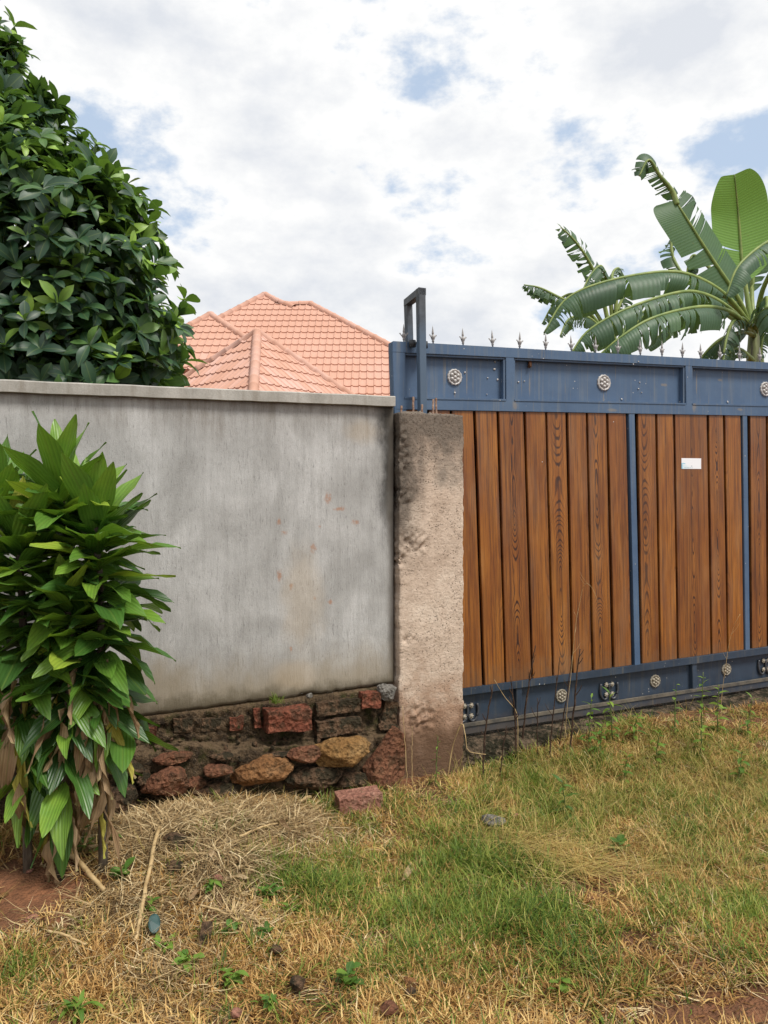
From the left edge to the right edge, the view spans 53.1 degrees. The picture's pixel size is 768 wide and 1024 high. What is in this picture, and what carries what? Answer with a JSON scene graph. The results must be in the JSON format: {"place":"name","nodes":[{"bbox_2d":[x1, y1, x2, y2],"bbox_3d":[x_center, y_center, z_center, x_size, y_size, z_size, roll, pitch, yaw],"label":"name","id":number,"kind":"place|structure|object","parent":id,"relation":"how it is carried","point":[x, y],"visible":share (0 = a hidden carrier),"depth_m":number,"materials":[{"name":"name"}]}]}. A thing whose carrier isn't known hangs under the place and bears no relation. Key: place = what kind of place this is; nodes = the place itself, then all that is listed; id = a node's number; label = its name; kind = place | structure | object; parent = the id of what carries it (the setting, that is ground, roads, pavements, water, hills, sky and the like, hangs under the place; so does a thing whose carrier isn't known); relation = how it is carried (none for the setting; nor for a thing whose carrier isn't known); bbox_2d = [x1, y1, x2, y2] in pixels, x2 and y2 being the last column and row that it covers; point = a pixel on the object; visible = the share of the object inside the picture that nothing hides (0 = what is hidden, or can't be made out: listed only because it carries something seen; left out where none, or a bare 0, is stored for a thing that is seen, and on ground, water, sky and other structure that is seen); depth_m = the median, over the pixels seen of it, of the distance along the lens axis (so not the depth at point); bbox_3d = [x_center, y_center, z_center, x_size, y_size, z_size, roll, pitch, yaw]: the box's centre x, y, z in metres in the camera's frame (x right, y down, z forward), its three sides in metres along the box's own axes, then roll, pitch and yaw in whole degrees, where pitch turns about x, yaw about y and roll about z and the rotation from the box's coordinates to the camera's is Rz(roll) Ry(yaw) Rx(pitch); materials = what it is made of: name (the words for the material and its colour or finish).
{"place":"outdoors","nodes":[
{"label":"outdoors","id":0,"kind":"place"},
{"bbox_2d":[17,857,22,864],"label":"stone","id":1,"kind":"object","parent":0,"point":[20,861],"visible":0.6,"depth_m":3.05,"materials":[{"name":"brown stone"}]},
{"bbox_2d":[178,292,390,395],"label":"tiled house","id":2,"kind":"structure","parent":0,"point":[264,341],"depth_m":19.35,"materials":[{"name":"tile"}]},
{"bbox_2d":[0,704,767,1023],"bbox_3d":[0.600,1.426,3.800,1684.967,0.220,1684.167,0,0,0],"label":"ground","id":3,"kind":"structure","parent":0,"point":[23,891],"depth_m":2.80,"materials":[{"name":"soil"}]},
{"bbox_2d":[0,892,8,897],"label":"stone","id":4,"kind":"object","parent":3,"relation":"on","point":[5,894],"visible":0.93,"depth_m":2.85,"materials":[{"name":"brown stone"}]},
{"bbox_2d":[24,914,37,922],"bbox_3d":[-1.254,1.444,2.732,0.037,0.024,0.041,0,0,14],"label":"stone","id":5,"kind":"object","parent":3,"relation":"on","point":[34,917],"visible":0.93,"depth_m":2.72,"materials":[{"name":"stone"}]},
{"bbox_2d":[56,989,104,1023],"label":"weed","id":6,"kind":"object","parent":3,"relation":"on","point":[81,1011],"visible":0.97,"depth_m":2.24,"materials":[{"name":"green plant"}]},
{"bbox_2d":[77,837,94,855],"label":"weed","id":7,"kind":"object","parent":3,"relation":"on","point":[84,846],"visible":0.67,"depth_m":3.14,"materials":[{"name":"green plant"}]},
{"bbox_2d":[81,814,97,839],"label":"green weed","id":8,"kind":"object","parent":3,"relation":"on","point":[88,829],"visible":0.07,"depth_m":3.26,"materials":[{"name":"green plant"}]},
{"bbox_2d":[0,411,180,884],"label":"dracaena shrub","id":9,"kind":"object","parent":3,"relation":"on","point":[60,503],"visible":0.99,"depth_m":2.94,"materials":[{"name":"green plant"}]},
{"bbox_2d":[0,5,206,386],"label":"broadleaf tree","id":10,"kind":"object","parent":3,"relation":"on","point":[80,301],"visible":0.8,"depth_m":5.47,"materials":[{"name":"green plant"}]},
{"bbox_2d":[109,856,134,879],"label":"weed","id":11,"kind":"object","parent":3,"relation":"on","point":[128,863],"visible":0.88,"depth_m":2.98,"materials":[{"name":"green plant"}]},
{"bbox_2d":[146,896,160,912],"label":"weed","id":12,"kind":"object","parent":3,"relation":"on","point":[152,907],"visible":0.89,"depth_m":2.79,"materials":[{"name":"green plant"}]},
{"bbox_2d":[143,931,178,958],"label":"weed","id":13,"kind":"object","parent":3,"relation":"on","point":[157,938],"visible":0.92,"depth_m":2.60,"materials":[{"name":"green plant"}]},
{"bbox_2d":[171,949,204,972],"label":"weed","id":14,"kind":"object","parent":3,"relation":"on","point":[178,959],"visible":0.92,"depth_m":2.51,"materials":[{"name":"green plant"}]},
{"bbox_2d":[188,888,204,900],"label":"dry leaf","id":15,"kind":"object","parent":3,"relation":"on","point":[193,894],"visible":0.81,"depth_m":2.85,"materials":[{"name":"beige plant"}]},
{"bbox_2d":[0,379,406,822],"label":"boundary wall","id":16,"kind":"structure","parent":3,"relation":"on","point":[270,513],"depth_m":3.96,"materials":[{"name":"paint"}]},
{"bbox_2d":[268,691,284,703],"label":"grass tuft","id":17,"kind":"object","parent":16,"relation":"on","point":[275,699],"visible":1,"depth_m":3.93,"materials":[{"name":"green plant"}]},
{"bbox_2d":[199,921,212,944],"bbox_3d":[-0.615,1.454,2.652,0.040,0.013,0.078,6,39,-9],"label":"tile shard","id":18,"kind":"object","parent":3,"relation":"on","point":[206,926],"visible":0.95,"depth_m":2.65,"materials":[{"name":"brown tile"}]},
{"bbox_2d":[202,878,225,893],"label":"weed","id":19,"kind":"object","parent":3,"relation":"on","point":[210,885],"visible":0.96,"depth_m":2.90,"materials":[{"name":"green plant"}]},
{"bbox_2d":[221,919,241,934],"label":"weed","id":20,"kind":"object","parent":3,"relation":"on","point":[234,926],"visible":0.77,"depth_m":2.69,"materials":[{"name":"green plant"}]},
{"bbox_2d":[219,967,249,990],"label":"weed","id":21,"kind":"object","parent":3,"relation":"on","point":[236,975],"visible":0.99,"depth_m":2.44,"materials":[{"name":"green plant"}]},
{"bbox_2d":[231,1007,241,1017],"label":"stone","id":22,"kind":"object","parent":3,"relation":"on","point":[237,1014],"visible":0.99,"depth_m":2.26,"materials":[{"name":"stone"}]},
{"bbox_2d":[250,992,277,1012],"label":"weed","id":23,"kind":"object","parent":3,"relation":"on","point":[266,1001],"visible":0.97,"depth_m":2.31,"materials":[{"name":"green plant"}]},
{"bbox_2d":[251,921,276,942],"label":"weed","id":24,"kind":"object","parent":3,"relation":"on","point":[267,928],"visible":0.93,"depth_m":2.68,"materials":[{"name":"green plant"}]},
{"bbox_2d":[253,882,283,907],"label":"weed","id":25,"kind":"object","parent":3,"relation":"on","point":[272,890],"visible":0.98,"depth_m":2.90,"materials":[{"name":"green plant"}]},
{"bbox_2d":[276,900,302,911],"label":"weed","id":26,"kind":"object","parent":3,"relation":"on","point":[287,905],"visible":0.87,"depth_m":2.84,"materials":[{"name":"green plant"}]},
{"bbox_2d":[290,975,305,990],"bbox_3d":[-0.269,1.477,2.412,0.054,0.031,0.055,0,0,38],"label":"stone","id":27,"kind":"object","parent":3,"relation":"on","point":[297,982],"visible":0.99,"depth_m":2.40,"materials":[{"name":"grey stone"}]},
{"bbox_2d":[332,961,364,988],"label":"weed","id":28,"kind":"object","parent":3,"relation":"on","point":[340,972],"visible":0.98,"depth_m":2.43,"materials":[{"name":"green plant"}]},
{"bbox_2d":[334,785,382,817],"bbox_3d":[-0.125,1.447,3.841,0.237,0.103,0.120,-2,4,-17],"label":"loose brick","id":29,"kind":"object","parent":3,"relation":"on","point":[363,797],"visible":0.84,"depth_m":3.80,"materials":[{"name":"red brick"}]},
{"bbox_2d":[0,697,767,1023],"bbox_3d":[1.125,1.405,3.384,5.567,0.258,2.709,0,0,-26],"label":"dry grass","id":30,"kind":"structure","parent":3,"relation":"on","point":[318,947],"depth_m":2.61,"materials":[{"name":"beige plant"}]},
{"bbox_2d":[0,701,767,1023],"bbox_3d":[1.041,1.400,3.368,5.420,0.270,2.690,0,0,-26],"label":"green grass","id":31,"kind":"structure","parent":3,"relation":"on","point":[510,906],"depth_m":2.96,"materials":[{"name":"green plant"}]},
{"bbox_2d":[0,706,767,1023],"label":"dry grass","id":32,"kind":"structure","parent":3,"relation":"on","point":[179,816],"depth_m":2.95,"materials":[{"name":"plant"}]},
{"bbox_2d":[47,929,86,945],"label":"dry twig","id":33,"kind":"object","parent":32,"relation":"on","point":[65,935],"visible":0.99,"depth_m":2.60,"materials":[{"name":"beige wood"}]},
{"bbox_2d":[69,851,106,892],"bbox_3d":[-1.166,1.391,2.989,0.330,0.073,0.025,0,0,44],"label":"dry cane","id":34,"kind":"object","parent":32,"relation":"on","point":[91,875],"visible":0.77,"depth_m":2.95,"materials":[{"name":"beige plant"}]},
{"bbox_2d":[85,841,112,847],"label":"dry leaf","id":35,"kind":"object","parent":32,"relation":"on","point":[93,845],"visible":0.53,"depth_m":3.11,"materials":[{"name":"brown plant"}]},
{"bbox_2d":[133,825,160,941],"bbox_3d":[-0.899,1.394,2.926,0.022,0.150,0.626,0,0,-9],"label":"dry cane","id":36,"kind":"object","parent":32,"relation":"on","point":[153,847],"visible":0.99,"depth_m":2.90,"materials":[{"name":"beige plant"}]},
{"bbox_2d":[148,913,159,933],"bbox_3d":[-0.801,1.432,2.677,0.042,0.013,0.072,6,32,-20],"label":"plastic shard","id":37,"kind":"object","parent":32,"relation":"on","point":[154,922],"visible":1,"depth_m":2.67,"materials":[{"name":"blue plastic"}]},
{"bbox_2d":[162,832,186,846],"bbox_3d":[-0.866,1.356,3.181,0.100,0.058,0.083,0,0,0],"label":"stone","id":38,"kind":"object","parent":32,"relation":"on","point":[171,836],"visible":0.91,"depth_m":3.16,"materials":[{"name":"stone"}]},
{"bbox_2d":[166,860,182,871],"bbox_3d":[-0.818,1.384,3.000,0.064,0.039,0.071,0,0,33],"label":"stone","id":39,"kind":"object","parent":32,"relation":"on","point":[178,865],"visible":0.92,"depth_m":2.98,"materials":[{"name":"stone"}]},
{"bbox_2d":[207,847,222,865],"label":"dry leaf","id":40,"kind":"object","parent":32,"relation":"on","point":[211,852],"visible":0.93,"depth_m":3.06,"materials":[{"name":"beige plant"}]},
{"bbox_2d":[211,874,222,880],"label":"stone","id":41,"kind":"object","parent":32,"relation":"on","point":[216,875],"visible":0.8,"depth_m":2.95,"materials":[{"name":"stone"}]},
{"bbox_2d":[200,904,244,923],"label":"dry twig","id":42,"kind":"object","parent":32,"relation":"on","point":[218,910],"visible":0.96,"depth_m":2.76,"materials":[{"name":"beige wood"}]},
{"bbox_2d":[223,873,247,879],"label":"dry leaf","id":43,"kind":"object","parent":32,"relation":"on","point":[240,875],"visible":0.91,"depth_m":2.96,"materials":[{"name":"beige plant"}]},
{"bbox_2d":[239,822,279,837],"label":"dry twig","id":44,"kind":"object","parent":32,"relation":"on","point":[253,830],"visible":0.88,"depth_m":3.32,"materials":[{"name":"beige wood"}]},
{"bbox_2d":[270,944,281,953],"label":"stone","id":45,"kind":"object","parent":32,"relation":"on","point":[276,948],"visible":0.96,"depth_m":2.58,"materials":[{"name":"brown stone"}]},
{"bbox_2d":[276,819,292,833],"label":"dry leaf","id":46,"kind":"object","parent":32,"relation":"on","point":[284,824],"visible":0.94,"depth_m":3.40,"materials":[{"name":"brown plant"}]},
{"bbox_2d":[299,795,311,802],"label":"dry leaf","id":47,"kind":"object","parent":32,"relation":"on","point":[309,796],"visible":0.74,"depth_m":3.87,"materials":[{"name":"beige plant"}]},
{"bbox_2d":[401,863,412,881],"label":"dry leaf","id":48,"kind":"object","parent":32,"relation":"on","point":[408,872],"visible":0.75,"depth_m":3.16,"materials":[{"name":"beige plant"}]},
{"bbox_2d":[0,697,767,1023],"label":"tall fine grass","id":49,"kind":"structure","parent":3,"relation":"on","point":[664,807],"depth_m":3.80,"materials":[{"name":"green plant"}]},
{"bbox_2d":[380,1000,399,1016],"bbox_3d":[0.017,1.475,2.283,0.054,0.038,0.060,0,0,-20],"label":"stone","id":50,"kind":"object","parent":3,"relation":"on","point":[393,1008],"visible":0.96,"depth_m":2.27,"materials":[{"name":"brown stone"}]},
{"bbox_2d":[402,706,407,785],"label":"pale stem","id":51,"kind":"object","parent":3,"relation":"on","point":[405,746],"visible":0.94,"depth_m":4.13,"materials":[{"name":"brown plant"}]},
{"bbox_2d":[404,977,417,986],"bbox_3d":[0.082,1.484,2.424,0.049,0.026,0.035,0,0,33],"label":"stone","id":52,"kind":"object","parent":3,"relation":"on","point":[410,980],"visible":0.93,"depth_m":2.41,"materials":[{"name":"brown stone"}]},
{"bbox_2d":[405,987,417,996],"bbox_3d":[0.085,1.480,2.366,0.038,0.022,0.033,0,0,17],"label":"stone","id":53,"kind":"object","parent":3,"relation":"on","point":[413,989],"visible":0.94,"depth_m":2.36,"materials":[{"name":"stone"}]},
{"bbox_2d":[388,397,463,778],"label":"concrete pillar","id":54,"kind":"structure","parent":3,"relation":"on","point":[428,581],"depth_m":4.33,"materials":[{"name":"beige concrete"}]},
{"bbox_2d":[404,287,427,413],"bbox_3d":[0.179,-0.845,4.545,0.121,0.890,0.270,0,0,-23],"label":"gate guide bracket","id":55,"kind":"object","parent":54,"relation":"attached to","point":[417,296],"visible":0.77,"depth_m":4.42,"materials":[{"name":"metal"}]},
{"bbox_2d":[431,735,439,785],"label":"green weed","id":56,"kind":"object","parent":3,"relation":"on","point":[436,762],"visible":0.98,"depth_m":4.12,"materials":[{"name":"green plant"}]},
{"bbox_2d":[447,724,485,778],"bbox_3d":[0.445,1.333,4.196,0.232,0.340,0.032,0,0,31],"label":"bent reed","id":57,"kind":"object","parent":3,"relation":"on","point":[453,745],"visible":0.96,"depth_m":4.24,"materials":[{"name":"beige plant"}]},
{"bbox_2d":[481,685,492,775],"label":"dry weed stalk","id":58,"kind":"object","parent":3,"relation":"on","point":[486,720],"visible":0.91,"depth_m":4.29,"materials":[{"name":"brown plant"}]},
{"bbox_2d":[481,814,505,827],"bbox_3d":[0.512,1.450,3.597,0.090,0.064,0.106,0,0,-40],"label":"stone","id":59,"kind":"object","parent":3,"relation":"on","point":[491,816],"visible":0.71,"depth_m":3.58,"materials":[{"name":"grey stone"}]},
{"bbox_2d":[497,726,507,776],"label":"dry weed stalk","id":60,"kind":"object","parent":3,"relation":"on","point":[502,757],"visible":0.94,"depth_m":4.30,"materials":[{"name":"brown plant"}]},
{"bbox_2d":[495,681,517,751],"bbox_3d":[0.732,1.243,4.602,0.158,0.489,0.016,0,0,-15],"label":"dry weed stalk","id":61,"kind":"object","parent":3,"relation":"on","point":[517,718],"visible":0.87,"depth_m":4.62,"materials":[{"name":"brown plant"}]},
{"bbox_2d":[509,676,518,760],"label":"dry weed stalk","id":62,"kind":"object","parent":3,"relation":"on","point":[515,715],"visible":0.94,"depth_m":4.55,"materials":[{"name":"brown plant"}]},
{"bbox_2d":[522,645,535,738],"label":"dry weed stalk","id":63,"kind":"object","parent":3,"relation":"on","point":[527,694],"visible":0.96,"depth_m":4.69,"materials":[{"name":"brown plant"}]},
{"bbox_2d":[531,697,540,756],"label":"dry weed stalk","id":64,"kind":"object","parent":3,"relation":"on","point":[537,724],"visible":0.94,"depth_m":4.56,"materials":[{"name":"brown plant"}]},
{"bbox_2d":[545,658,559,758],"bbox_3d":[0.988,1.159,4.496,0.089,0.639,0.024,0,0,35],"label":"dry weed stalk","id":65,"kind":"object","parent":3,"relation":"on","point":[553,711],"visible":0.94,"depth_m":4.50,"materials":[{"name":"brown plant"}]},
{"bbox_2d":[548,977,572,992],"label":"weed","id":66,"kind":"object","parent":3,"relation":"on","point":[566,980],"visible":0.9,"depth_m":2.41,"materials":[{"name":"green plant"}]},
{"bbox_2d":[551,774,577,817],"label":"green weed","id":67,"kind":"object","parent":3,"relation":"on","point":[562,801],"visible":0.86,"depth_m":3.79,"materials":[{"name":"green plant"}]},
{"bbox_2d":[559,657,571,744],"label":"dry weed stalk","id":68,"kind":"object","parent":3,"relation":"on","point":[565,704],"visible":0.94,"depth_m":4.66,"materials":[{"name":"brown plant"}]},
{"bbox_2d":[569,649,583,750],"bbox_3d":[1.141,1.132,4.562,0.088,0.645,0.025,0,0,24],"label":"dry weed stalk","id":69,"kind":"object","parent":3,"relation":"on","point":[575,693],"visible":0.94,"depth_m":4.56,"materials":[{"name":"brown plant"}]},
{"bbox_2d":[563,573,597,752],"bbox_3d":[1.159,0.904,4.530,0.201,1.110,0.054,0,0,37],"label":"straw stem","id":70,"kind":"object","parent":3,"relation":"on","point":[572,660],"visible":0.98,"depth_m":4.56,"materials":[{"name":"brown plant"}]},
{"bbox_2d":[452,797,718,910],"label":"flattened stems","id":71,"kind":"object","parent":3,"relation":"on","point":[572,854],"visible":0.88,"depth_m":3.20,"materials":[{"name":"beige plant"}]},
{"bbox_2d":[577,693,599,746],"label":"green weed","id":72,"kind":"object","parent":3,"relation":"on","point":[588,724],"visible":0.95,"depth_m":4.62,"materials":[{"name":"green plant"}]},
{"bbox_2d":[522,224,667,353],"bbox_3d":[2.926,-1.149,10.560,2.512,5.498,0.720,0,0,-17],"label":"banana plant","id":73,"kind":"object","parent":3,"relation":"on","point":[596,275],"visible":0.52,"depth_m":10.37,"materials":[{"name":"green plant"}]},
{"bbox_2d":[588,722,613,753],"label":"green weed","id":74,"kind":"object","parent":3,"relation":"on","point":[600,740],"visible":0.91,"depth_m":4.53,"materials":[{"name":"green plant"}]},
{"bbox_2d":[601,687,625,742],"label":"green weed","id":75,"kind":"object","parent":3,"relation":"on","point":[608,723],"visible":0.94,"depth_m":4.69,"materials":[{"name":"green plant"}]},
{"bbox_2d":[463,687,767,766],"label":"gate threshold","id":76,"kind":"object","parent":3,"relation":"on","point":[494,740],"visible":0.32,"depth_m":4.86,"materials":[{"name":"concrete"}]},
{"bbox_2d":[388,324,767,734],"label":"sliding gate","id":77,"kind":"structure","parent":76,"relation":"on","point":[632,490],"depth_m":5.06,"materials":[{"name":"blue paint"}]},
{"bbox_2d":[608,834,630,849],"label":"weed","id":78,"kind":"object","parent":3,"relation":"on","point":[618,839],"visible":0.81,"depth_m":3.42,"materials":[{"name":"green plant"}]},
{"bbox_2d":[615,750,633,783],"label":"green weed","id":79,"kind":"object","parent":3,"relation":"on","point":[625,772],"visible":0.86,"depth_m":4.18,"materials":[{"name":"green plant"}]},
{"bbox_2d":[625,713,647,741],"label":"green weed","id":80,"kind":"object","parent":3,"relation":"on","point":[634,730],"visible":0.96,"depth_m":4.69,"materials":[{"name":"green plant"}]},
{"bbox_2d":[543,153,767,361],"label":"banana plant","id":81,"kind":"object","parent":3,"relation":"on","point":[712,297],"visible":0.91,"depth_m":8.09,"materials":[{"name":"green plant"}]},
{"bbox_2d":[646,729,666,762],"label":"green weed","id":82,"kind":"object","parent":3,"relation":"on","point":[658,753],"visible":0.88,"depth_m":4.46,"materials":[{"name":"green plant"}]},
{"bbox_2d":[670,684,683,731],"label":"green weed","id":83,"kind":"object","parent":3,"relation":"on","point":[675,721],"visible":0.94,"depth_m":4.82,"materials":[{"name":"green plant"}]},
{"bbox_2d":[690,676,710,753],"bbox_3d":[1.883,1.207,4.553,0.128,0.529,0.131,0,0,-43],"label":"green weed","id":84,"kind":"object","parent":3,"relation":"on","point":[703,727],"visible":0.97,"depth_m":4.54,"materials":[{"name":"green plant"}]},
{"bbox_2d":[705,685,728,731],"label":"green weed","id":85,"kind":"object","parent":3,"relation":"on","point":[721,707],"visible":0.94,"depth_m":4.82,"materials":[{"name":"green plant"}]},
{"bbox_2d":[720,616,738,719],"bbox_3d":[2.264,1.024,5.026,0.122,0.721,0.024,0,0,19],"label":"straw stem","id":86,"kind":"object","parent":3,"relation":"on","point":[726,661],"visible":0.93,"depth_m":5.04,"materials":[{"name":"brown plant"}]},
{"bbox_2d":[730,749,751,782],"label":"green weed","id":87,"kind":"object","parent":3,"relation":"on","point":[741,767],"visible":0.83,"depth_m":4.25,"materials":[{"name":"green plant"}]},
{"bbox_2d":[739,692,758,734],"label":"green weed","id":88,"kind":"object","parent":3,"relation":"on","point":[747,724],"visible":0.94,"depth_m":4.80,"materials":[{"name":"green plant"}]},
{"bbox_2d":[0,0,767,361],"label":"sky","id":89,"kind":"structure","parent":0,"point":[349,158],"materials":[{"name":"white"}]}
]}

